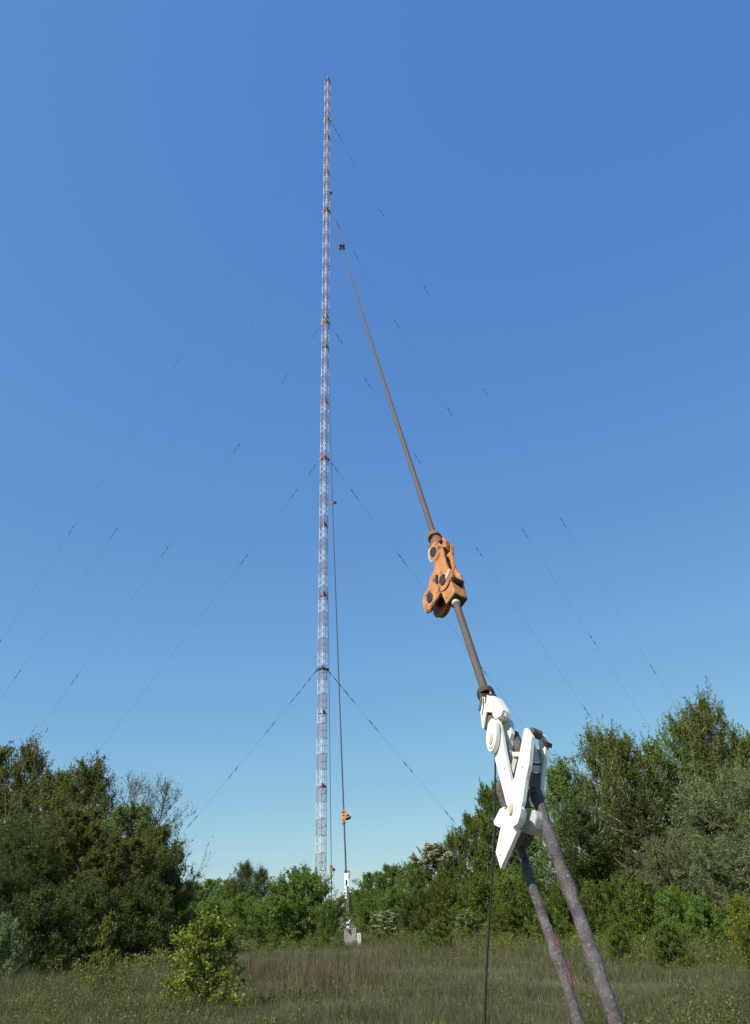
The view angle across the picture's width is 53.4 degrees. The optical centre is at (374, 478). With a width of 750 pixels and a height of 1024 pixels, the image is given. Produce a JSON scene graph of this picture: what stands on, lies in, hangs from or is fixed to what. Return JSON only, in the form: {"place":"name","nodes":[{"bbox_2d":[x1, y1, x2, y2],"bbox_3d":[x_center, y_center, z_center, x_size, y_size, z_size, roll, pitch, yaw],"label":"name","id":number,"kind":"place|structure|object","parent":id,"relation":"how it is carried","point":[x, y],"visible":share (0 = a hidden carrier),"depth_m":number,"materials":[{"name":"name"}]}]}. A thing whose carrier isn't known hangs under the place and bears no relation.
{"place":"outdoors","nodes":[
{"label":"outdoors","id":0,"kind":"place"},
{"bbox_2d":[0,911,749,1023],"bbox_3d":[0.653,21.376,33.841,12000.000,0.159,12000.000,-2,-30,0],"label":"ground","id":1,"kind":"structure","parent":0,"point":[369,950],"depth_m":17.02,"materials":[{"name":"green plant"}]},
{"bbox_2d":[0,739,28,909],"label":"broadleaf tree","id":2,"kind":"object","parent":1,"relation":"on","point":[5,751],"visible":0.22,"depth_m":44.70,"materials":[{"name":"green plant"}]},
{"bbox_2d":[0,911,39,984],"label":"bush","id":3,"kind":"object","parent":1,"relation":"on","point":[8,939],"visible":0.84,"depth_m":20.40,"materials":[{"name":"green plant"}]},
{"bbox_2d":[0,726,55,878],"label":"birch tree","id":4,"kind":"object","parent":1,"relation":"on","point":[30,761],"visible":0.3,"depth_m":43.14,"materials":[{"name":"green plant"}]},
{"bbox_2d":[0,852,62,969],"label":"willow bush","id":5,"kind":"object","parent":1,"relation":"on","point":[19,882],"visible":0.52,"depth_m":25.56,"materials":[{"name":"green plant"}]},
{"bbox_2d":[0,810,84,954],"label":"willow tree","id":6,"kind":"object","parent":1,"relation":"on","point":[14,848],"visible":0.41,"depth_m":30.28,"materials":[{"name":"green plant"}]},
{"bbox_2d":[0,876,89,979],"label":"bush","id":7,"kind":"object","parent":1,"relation":"on","point":[45,910],"visible":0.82,"depth_m":23.89,"materials":[{"name":"green plant"}]},
{"bbox_2d":[0,763,89,877],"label":"broadleaf tree","id":8,"kind":"object","parent":1,"relation":"on","point":[45,783],"visible":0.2,"depth_m":40.40,"materials":[{"name":"green plant"}]},
{"bbox_2d":[11,802,127,955],"bbox_3d":[-13.582,17.089,31.749,6.713,6.260,5.070,3,-30,-8],"label":"broadleaf tree","id":9,"kind":"object","parent":1,"relation":"on","point":[88,829],"visible":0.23,"depth_m":32.11,"materials":[{"name":"green plant"}]},
{"bbox_2d":[27,748,121,882],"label":"birch tree","id":10,"kind":"object","parent":1,"relation":"on","point":[89,778],"visible":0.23,"depth_m":38.94,"materials":[{"name":"green plant"}]},
{"bbox_2d":[33,871,137,970],"bbox_3d":[-10.412,15.900,26.830,3.905,3.346,3.506,-2,-30,1],"label":"bush","id":11,"kind":"object","parent":1,"relation":"on","point":[98,900],"visible":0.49,"depth_m":26.54,"materials":[{"name":"green plant"}]},
{"bbox_2d":[79,906,119,995],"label":"young sapling","id":12,"kind":"object","parent":1,"relation":"on","point":[107,924],"visible":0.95,"depth_m":17.80,"materials":[{"name":"green plant"}]},
{"bbox_2d":[61,831,175,958],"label":"broadleaf tree","id":13,"kind":"object","parent":1,"relation":"on","point":[132,850],"visible":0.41,"depth_m":30.90,"materials":[{"name":"green plant"}]},
{"bbox_2d":[72,770,169,877],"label":"bare tree","id":14,"kind":"object","parent":1,"relation":"on","point":[136,783],"visible":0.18,"depth_m":40.08,"materials":[{"name":"brown plant"}]},
{"bbox_2d":[74,796,196,957],"bbox_3d":[-11.546,18.767,35.331,6.320,6.895,4.773,-21,-35,29],"label":"broadleaf tree","id":15,"kind":"object","parent":1,"relation":"on","point":[121,812],"visible":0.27,"depth_m":36.12,"materials":[{"name":"green plant"}]},
{"bbox_2d":[96,874,198,965],"bbox_3d":[-8.806,16.809,28.414,4.323,3.168,3.318,-7,-30,10],"label":"bush","id":16,"kind":"object","parent":1,"relation":"on","point":[142,899],"visible":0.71,"depth_m":28.12,"materials":[{"name":"green plant"}]},
{"bbox_2d":[118,819,201,955],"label":"broadleaf tree","id":17,"kind":"object","parent":1,"relation":"on","point":[160,842],"visible":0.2,"depth_m":34.33,"materials":[{"name":"green plant"}]},
{"bbox_2d":[123,850,197,956],"bbox_3d":[-9.408,18.450,32.251,3.819,4.308,2.931,22,-37,-34],"label":"bush","id":18,"kind":"object","parent":1,"relation":"on","point":[166,871],"visible":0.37,"depth_m":32.36,"materials":[{"name":"green plant"}]},
{"bbox_2d":[6,215,320,690],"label":"guy rope","id":19,"kind":"object","parent":1,"relation":"attached to","point":[177,437],"visible":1,"depth_m":535.79,"materials":[{"name":"grey metal"}]},
{"bbox_2d":[123,773,211,916],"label":"bare tree","id":20,"kind":"object","parent":1,"relation":"on","point":[164,800],"visible":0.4,"depth_m":37.08,"materials":[{"name":"brown plant"}]},
{"bbox_2d":[17,329,317,758],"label":"guy rope","id":21,"kind":"object","parent":1,"relation":"attached to","point":[184,523],"visible":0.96,"depth_m":495.45,"materials":[{"name":"grey metal"}]},
{"bbox_2d":[177,902,210,938],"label":"hedge bush","id":22,"kind":"object","parent":1,"relation":"on","point":[193,918],"visible":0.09,"depth_m":53.42,"materials":[{"name":"green plant"}]},
{"bbox_2d":[181,880,208,922],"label":"hedge tree","id":23,"kind":"object","parent":1,"relation":"on","point":[199,894],"visible":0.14,"depth_m":80.45,"materials":[{"name":"green plant"}]},
{"bbox_2d":[158,906,249,1006],"bbox_3d":[-3.430,9.753,15.168,1.884,1.935,2.134,3,-30,-8],"label":"young shrub","id":24,"kind":"object","parent":1,"relation":"on","point":[221,940],"visible":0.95,"depth_m":15.06,"materials":[{"name":"green plant"}]},
{"bbox_2d":[89,461,318,762],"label":"guy rope","id":25,"kind":"object","parent":1,"relation":"attached to","point":[207,607],"visible":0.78,"depth_m":454.97,"materials":[{"name":"grey metal"}]},
{"bbox_2d":[192,876,223,916],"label":"hedge tree","id":26,"kind":"object","parent":1,"relation":"on","point":[210,884],"visible":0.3,"depth_m":84.02,"materials":[{"name":"green plant"}]},
{"bbox_2d":[192,893,236,937],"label":"hedge bush","id":27,"kind":"object","parent":1,"relation":"on","point":[210,904],"visible":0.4,"depth_m":55.19,"materials":[{"name":"green plant"}]},
{"bbox_2d":[212,878,237,908],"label":"hedge tree","id":28,"kind":"object","parent":1,"relation":"on","point":[222,893],"visible":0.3,"depth_m":78.62,"materials":[{"name":"green plant"}]},
{"bbox_2d":[217,892,257,939],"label":"hedge bush","id":29,"kind":"object","parent":1,"relation":"on","point":[240,900],"visible":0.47,"depth_m":53.33,"materials":[{"name":"green plant"}]},
{"bbox_2d":[225,858,268,931],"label":"hedge tree","id":30,"kind":"object","parent":1,"relation":"on","point":[245,872],"visible":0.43,"depth_m":77.43,"materials":[{"name":"green plant"}]},
{"bbox_2d":[236,893,277,939],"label":"hedge bush","id":31,"kind":"object","parent":1,"relation":"on","point":[259,901],"visible":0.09,"depth_m":51.91,"materials":[{"name":"green plant"}]},
{"bbox_2d":[239,863,276,928],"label":"hedge tree","id":32,"kind":"object","parent":1,"relation":"on","point":[257,886],"visible":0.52,"depth_m":75.42,"materials":[{"name":"green plant"}]},
{"bbox_2d":[232,894,304,947],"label":"bush","id":33,"kind":"object","parent":1,"relation":"on","point":[274,916],"visible":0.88,"depth_m":38.45,"materials":[{"name":"green plant"}]},
{"bbox_2d":[247,861,360,943],"bbox_3d":[-3.826,23.514,41.337,6.239,4.334,5.601,-9,-31,13],"label":"bush","id":34,"kind":"object","parent":1,"relation":"on","point":[305,881],"visible":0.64,"depth_m":40.80,"materials":[{"name":"green plant"}]},
{"bbox_2d":[315,77,330,901],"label":"radio mast","id":35,"kind":"object","parent":1,"relation":"on","point":[325,316],"visible":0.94,"depth_m":445.98,"materials":[{"name":"metal"}]},
{"bbox_2d":[0,124,321,641],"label":"guy rope","id":36,"kind":"object","parent":35,"relation":"attached to","point":[165,380],"visible":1,"depth_m":562.30,"materials":[{"name":"grey metal"}]},
{"bbox_2d":[181,670,316,834],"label":"guy rope","id":37,"kind":"object","parent":35,"relation":"attached to","point":[255,745],"visible":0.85,"depth_m":392.89,"materials":[{"name":"grey metal"}]},
{"bbox_2d":[326,433,331,895],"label":"guy cable","id":38,"kind":"object","parent":35,"relation":"attached to","point":[329,699],"visible":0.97,"depth_m":129.82,"materials":[{"name":"grey metal"}]},
{"bbox_2d":[327,298,346,869],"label":"guy cable","id":39,"kind":"object","parent":35,"relation":"attached to","point":[337,650],"visible":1,"depth_m":65.21,"materials":[{"name":"grey metal"}]},
{"bbox_2d":[341,810,350,824],"bbox_3d":[-2.030,21.952,48.350,0.765,1.022,0.835,25,-40,-38],"label":"strain link","id":40,"kind":"object","parent":39,"relation":"attached to","point":[345,816],"visible":1,"depth_m":48.26,"materials":[{"name":"orange paint"}]},
{"bbox_2d":[329,671,456,824],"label":"guy rope","id":41,"kind":"object","parent":35,"relation":"attached to","point":[387,742],"visible":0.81,"depth_m":399.82,"materials":[{"name":"grey metal"}]},
{"bbox_2d":[327,119,489,693],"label":"guy cable","id":42,"kind":"object","parent":35,"relation":"attached to","point":[477,668],"visible":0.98,"depth_m":9.78,"materials":[{"name":"grey metal"}]},
{"bbox_2d":[423,529,466,617],"bbox_3d":[0.703,0.962,8.158,0.417,1.372,1.285,-2,-30,0],"label":"strain link","id":43,"kind":"object","parent":42,"relation":"attached to","point":[445,591],"visible":1,"depth_m":7.75,"materials":[{"name":"orange paint"}]},
{"bbox_2d":[314,895,340,947],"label":"bush","id":44,"kind":"object","parent":1,"relation":"on","point":[327,914],"visible":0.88,"depth_m":38.16,"materials":[{"name":"green plant"}]},
{"bbox_2d":[209,872,465,917],"bbox_3d":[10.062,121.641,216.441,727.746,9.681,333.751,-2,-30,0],"label":"wood","id":45,"kind":"object","parent":1,"relation":"on","point":[341,904],"visible":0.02,"depth_m":183.62,"materials":[{"name":"green plant"}]},
{"bbox_2d":[10,932,695,1006],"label":"dry weeds","id":46,"kind":"object","parent":1,"relation":"on","point":[307,965],"visible":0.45,"depth_m":20.80,"materials":[{"name":"plant"}]},
{"bbox_2d":[344,928,361,945],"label":"anchor block","id":47,"kind":"structure","parent":1,"relation":"on","point":[350,934],"depth_m":39.44,"materials":[{"name":"concrete"}]},
{"bbox_2d":[344,870,349,927],"bbox_3d":[-1.560,23.666,41.903,0.353,3.077,3.130,-1,-30,-2],"label":"guy yoke","id":48,"kind":"object","parent":47,"relation":"attached to","point":[346,878],"visible":0.97,"depth_m":42.39,"materials":[{"name":"metal"}]},
{"bbox_2d":[342,889,365,921],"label":"tree","id":49,"kind":"object","parent":1,"relation":"on","point":[352,909],"visible":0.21,"depth_m":103.93,"materials":[{"name":"green plant"}]},
{"bbox_2d":[339,898,381,933],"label":"thicket bush","id":50,"kind":"object","parent":1,"relation":"on","point":[366,918],"visible":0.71,"depth_m":56.68,"materials":[{"name":"green plant"}]},
{"bbox_2d":[350,871,385,927],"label":"tree","id":51,"kind":"object","parent":1,"relation":"on","point":[366,882],"visible":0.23,"depth_m":76.91,"materials":[{"name":"green plant"}]},
{"bbox_2d":[0,927,748,990],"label":"undergrowth","id":52,"kind":"object","parent":1,"relation":"on","point":[165,952],"visible":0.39,"depth_m":26.82,"materials":[{"name":"green plant"}]},
{"bbox_2d":[0,931,748,993],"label":"tall grass","id":53,"kind":"structure","parent":1,"relation":"on","point":[27,975],"depth_m":22.75,"materials":[{"name":"green plant"}]},
{"bbox_2d":[0,933,749,1023],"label":"meadow herbs","id":54,"kind":"object","parent":1,"relation":"on","point":[731,1008],"visible":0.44,"depth_m":14.07,"materials":[{"name":"green plant"}]},
{"bbox_2d":[364,862,408,922],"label":"tree","id":55,"kind":"object","parent":1,"relation":"on","point":[387,872],"visible":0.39,"depth_m":71.81,"materials":[{"name":"green plant"}]},
{"bbox_2d":[369,910,405,939],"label":"flowering bush","id":56,"kind":"object","parent":1,"relation":"on","point":[387,919],"visible":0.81,"depth_m":42.70,"materials":[{"name":"green plant"}]},
{"bbox_2d":[366,882,416,931],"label":"thicket bush","id":57,"kind":"object","parent":1,"relation":"on","point":[391,893],"visible":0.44,"depth_m":51.77,"materials":[{"name":"green plant"}]},
{"bbox_2d":[394,857,436,917],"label":"tree","id":58,"kind":"object","parent":1,"relation":"on","point":[402,880],"visible":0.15,"depth_m":66.79,"materials":[{"name":"green plant"}]},
{"bbox_2d":[393,888,454,936],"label":"thicket bush","id":59,"kind":"object","parent":1,"relation":"on","point":[414,900],"visible":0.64,"depth_m":48.06,"materials":[{"name":"green plant"}]},
{"bbox_2d":[402,841,458,923],"bbox_3d":[3.904,28.669,52.439,5.183,5.905,3.915,8,-31,-16],"label":"elder bush","id":60,"kind":"object","parent":1,"relation":"on","point":[432,854],"visible":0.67,"depth_m":52.94,"materials":[{"name":"green plant"}]},
{"bbox_2d":[414,918,455,948],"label":"bush","id":61,"kind":"object","parent":1,"relation":"on","point":[437,926],"visible":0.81,"depth_m":33.93,"materials":[{"name":"green plant"}]},
{"bbox_2d":[411,876,477,934],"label":"thicket bush","id":62,"kind":"object","parent":1,"relation":"on","point":[437,896],"visible":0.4,"depth_m":46.41,"materials":[{"name":"green plant"}]},
{"bbox_2d":[436,824,468,926],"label":"tree","id":63,"kind":"object","parent":1,"relation":"on","point":[449,844],"visible":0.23,"depth_m":53.53,"materials":[{"name":"green plant"}]},
{"bbox_2d":[331,326,600,731],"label":"guy rope","id":64,"kind":"object","parent":1,"relation":"attached to","point":[436,487],"visible":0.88,"depth_m":504.69,"materials":[{"name":"grey metal"}]},
{"bbox_2d":[435,872,497,936],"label":"thicket bush","id":65,"kind":"object","parent":1,"relation":"on","point":[474,886],"visible":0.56,"depth_m":44.83,"materials":[{"name":"green plant"}]},
{"bbox_2d":[448,908,486,941],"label":"flowering bush","id":66,"kind":"object","parent":1,"relation":"on","point":[464,916],"visible":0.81,"depth_m":39.30,"materials":[{"name":"green plant"}]},
{"bbox_2d":[441,810,496,931],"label":"tree","id":67,"kind":"object","parent":1,"relation":"on","point":[465,841],"visible":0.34,"depth_m":51.67,"materials":[{"name":"green plant"}]},
{"bbox_2d":[468,776,536,916],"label":"tree","id":68,"kind":"object","parent":1,"relation":"on","point":[485,799],"visible":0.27,"depth_m":50.10,"materials":[{"name":"green plant"}]},
{"bbox_2d":[336,222,668,756],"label":"guy rope","id":69,"kind":"object","parent":1,"relation":"attached to","point":[488,474],"visible":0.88,"depth_m":536.88,"materials":[{"name":"grey metal"}]},
{"bbox_2d":[333,125,675,705],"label":"guy rope","id":70,"kind":"object","parent":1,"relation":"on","point":[495,409],"visible":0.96,"depth_m":564.05,"materials":[{"name":"grey metal"}]},
{"bbox_2d":[485,902,525,943],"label":"bush","id":71,"kind":"object","parent":1,"relation":"on","point":[508,919],"visible":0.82,"depth_m":35.76,"materials":[{"name":"green plant"}]},
{"bbox_2d":[474,864,541,933],"bbox_3d":[8.008,24.457,43.352,3.954,4.077,4.404,10,-32,-20],"label":"thicket bush","id":72,"kind":"object","parent":1,"relation":"on","point":[501,893],"visible":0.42,"depth_m":43.25,"materials":[{"name":"green plant"}]},
{"bbox_2d":[490,808,555,923],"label":"tree","id":73,"kind":"object","parent":1,"relation":"on","point":[536,840],"visible":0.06,"depth_m":49.59,"materials":[{"name":"green plant"}]},
{"bbox_2d":[515,869,554,937],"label":"bush","id":74,"kind":"object","parent":1,"relation":"on","point":[524,898],"visible":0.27,"depth_m":36.09,"materials":[{"name":"green plant"}]},
{"bbox_2d":[523,900,568,945],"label":"bush","id":75,"kind":"object","parent":1,"relation":"on","point":[554,918],"visible":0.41,"depth_m":31.53,"materials":[{"name":"green plant"}]},
{"bbox_2d":[501,753,610,905],"bbox_3d":[11.046,20.586,42.505,5.388,9.787,6.860,22,-37,-35],"label":"birch tree","id":76,"kind":"object","parent":1,"relation":"on","point":[557,780],"visible":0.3,"depth_m":42.81,"materials":[{"name":"green plant"}]},
{"bbox_2d":[532,881,589,940],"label":"bush","id":77,"kind":"object","parent":1,"relation":"on","point":[560,901],"visible":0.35,"depth_m":34.34,"materials":[{"name":"green plant"}]},
{"bbox_2d":[508,794,638,933],"bbox_3d":[10.272,18.928,36.526,5.244,6.537,6.677,15,-34,-26],"label":"birch tree","id":78,"kind":"object","parent":1,"relation":"on","point":[575,818],"visible":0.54,"depth_m":36.17,"materials":[{"name":"green plant"}]},
{"bbox_2d":[564,880,617,940],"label":"bush","id":79,"kind":"object","parent":1,"relation":"on","point":[590,897],"visible":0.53,"depth_m":32.58,"materials":[{"name":"green plant"}]},
{"bbox_2d":[561,712,653,914],"bbox_3d":[13.036,19.111,42.154,5.925,11.857,5.686,5,-31,-11],"label":"birch tree","id":80,"kind":"object","parent":1,"relation":"on","point":[586,785],"visible":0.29,"depth_m":42.90,"materials":[{"name":"green plant"}]},
{"bbox_2d":[601,922,641,962],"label":"bush","id":81,"kind":"object","parent":1,"relation":"on","point":[615,934],"visible":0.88,"depth_m":22.75,"materials":[{"name":"green plant"}]},
{"bbox_2d":[591,871,653,939],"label":"bush","id":82,"kind":"object","parent":1,"relation":"on","point":[616,899],"visible":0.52,"depth_m":31.98,"materials":[{"name":"green plant"}]},
{"bbox_2d":[588,719,672,876],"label":"birch tree","id":83,"kind":"object","parent":1,"relation":"on","point":[621,749],"visible":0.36,"depth_m":41.65,"materials":[{"name":"green plant"}]},
{"bbox_2d":[616,875,664,943],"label":"bush","id":84,"kind":"object","parent":1,"relation":"on","point":[635,891],"visible":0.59,"depth_m":30.01,"materials":[{"name":"green plant"}]},
{"bbox_2d":[589,775,705,925],"bbox_3d":[13.001,18.293,36.342,5.579,7.219,5.353,-26,-38,36],"label":"birch tree","id":85,"kind":"object","parent":1,"relation":"on","point":[639,812],"visible":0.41,"depth_m":36.67,"materials":[{"name":"green plant"}]},
{"bbox_2d":[624,719,715,925],"bbox_3d":[16.833,19.560,42.540,5.762,11.265,6.004,-17,-33,25],"label":"birch tree","id":86,"kind":"object","parent":1,"relation":"on","point":[652,757],"visible":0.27,"depth_m":43.27,"materials":[{"name":"green plant"}]},
{"bbox_2d":[644,920,701,967],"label":"bush","id":87,"kind":"object","parent":1,"relation":"on","point":[668,934],"visible":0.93,"depth_m":20.97,"materials":[{"name":"green plant"}]},
{"bbox_2d":[637,882,710,943],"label":"bush","id":88,"kind":"object","parent":1,"relation":"on","point":[670,899],"visible":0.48,"depth_m":29.11,"materials":[{"name":"green plant"}]},
{"bbox_2d":[620,828,730,930],"bbox_3d":[12.401,17.221,31.575,4.366,4.504,4.438,-2,-30,0],"label":"willow bush","id":89,"kind":"object","parent":1,"relation":"on","point":[661,863],"visible":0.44,"depth_m":31.60,"materials":[{"name":"green plant"}]},
{"bbox_2d":[649,699,737,883],"bbox_3d":[18.490,18.682,42.080,5.089,12.348,6.479,-15,-33,22],"label":"birch tree","id":90,"kind":"object","parent":1,"relation":"on","point":[677,730],"visible":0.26,"depth_m":43.04,"materials":[{"name":"green plant"}]},
{"bbox_2d":[643,764,749,930],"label":"willow tree","id":91,"kind":"object","parent":1,"relation":"on","point":[716,820],"visible":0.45,"depth_m":35.14,"materials":[{"name":"green plant"}]},
{"bbox_2d":[672,892,730,948],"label":"bush","id":92,"kind":"object","parent":1,"relation":"on","point":[700,920],"visible":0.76,"depth_m":27.16,"materials":[{"name":"green plant"}]},
{"bbox_2d":[659,829,749,940],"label":"willow bush","id":93,"kind":"object","parent":1,"relation":"on","point":[719,865],"visible":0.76,"depth_m":29.75,"materials":[{"name":"green plant"}]},
{"bbox_2d":[662,675,749,877],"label":"birch tree","id":94,"kind":"object","parent":1,"relation":"on","point":[703,719],"visible":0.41,"depth_m":42.24,"materials":[{"name":"green plant"}]},
{"bbox_2d":[718,763,749,907],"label":"willow tree","id":95,"kind":"object","parent":1,"relation":"on","point":[745,799],"visible":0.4,"depth_m":34.45,"materials":[{"name":"green plant"}]},
{"bbox_2d":[720,718,749,846],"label":"birch tree","id":96,"kind":"object","parent":1,"relation":"on","point":[740,755],"visible":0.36,"depth_m":41.26,"materials":[{"name":"green plant"}]},
{"bbox_2d":[723,892,749,948],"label":"bush","id":97,"kind":"object","parent":1,"relation":"on","point":[737,903],"visible":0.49,"depth_m":24.87,"materials":[{"name":"green plant"}]},
{"bbox_2d":[730,911,749,973],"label":"bush","id":98,"kind":"object","parent":1,"relation":"on","point":[744,925],"visible":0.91,"depth_m":18.65,"materials":[{"name":"green plant"}]},
{"bbox_2d":[0,0,749,907],"label":"sky","id":99,"kind":"structure","parent":0,"point":[566,183],"materials":[{"name":"blue"}]},
{"bbox_3d":[1.175,3.099,2.606,1.496,0.699,1.132,-2,-30,0],"label":"anchor block","id":100,"kind":"object","parent":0,"visible":0},
{"bbox_2d":[496,781,584,1023],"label":"wrapped stay","id":101,"kind":"object","parent":100,"relation":"attached to","point":[557,957],"visible":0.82,"depth_m":4.32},
{"bbox_2d":[513,730,623,1023],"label":"wrapped stay","id":102,"kind":"object","parent":100,"relation":"attached to","point":[594,958],"visible":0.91,"depth_m":4.10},
{"bbox_2d":[477,685,551,869],"bbox_3d":[0.993,2.023,5.281,0.469,1.342,1.044,-2,-30,0],"label":"guy yoke","id":103,"kind":"object","parent":102,"relation":"attached to","point":[517,822],"visible":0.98,"depth_m":4.99,"materials":[{"name":"white paint"}]},
{"bbox_2d":[484,757,495,1023],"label":"earth wire","id":104,"kind":"object","parent":103,"relation":"hanging from","point":[486,970],"visible":0.91,"depth_m":4.78,"materials":[{"name":"black"}]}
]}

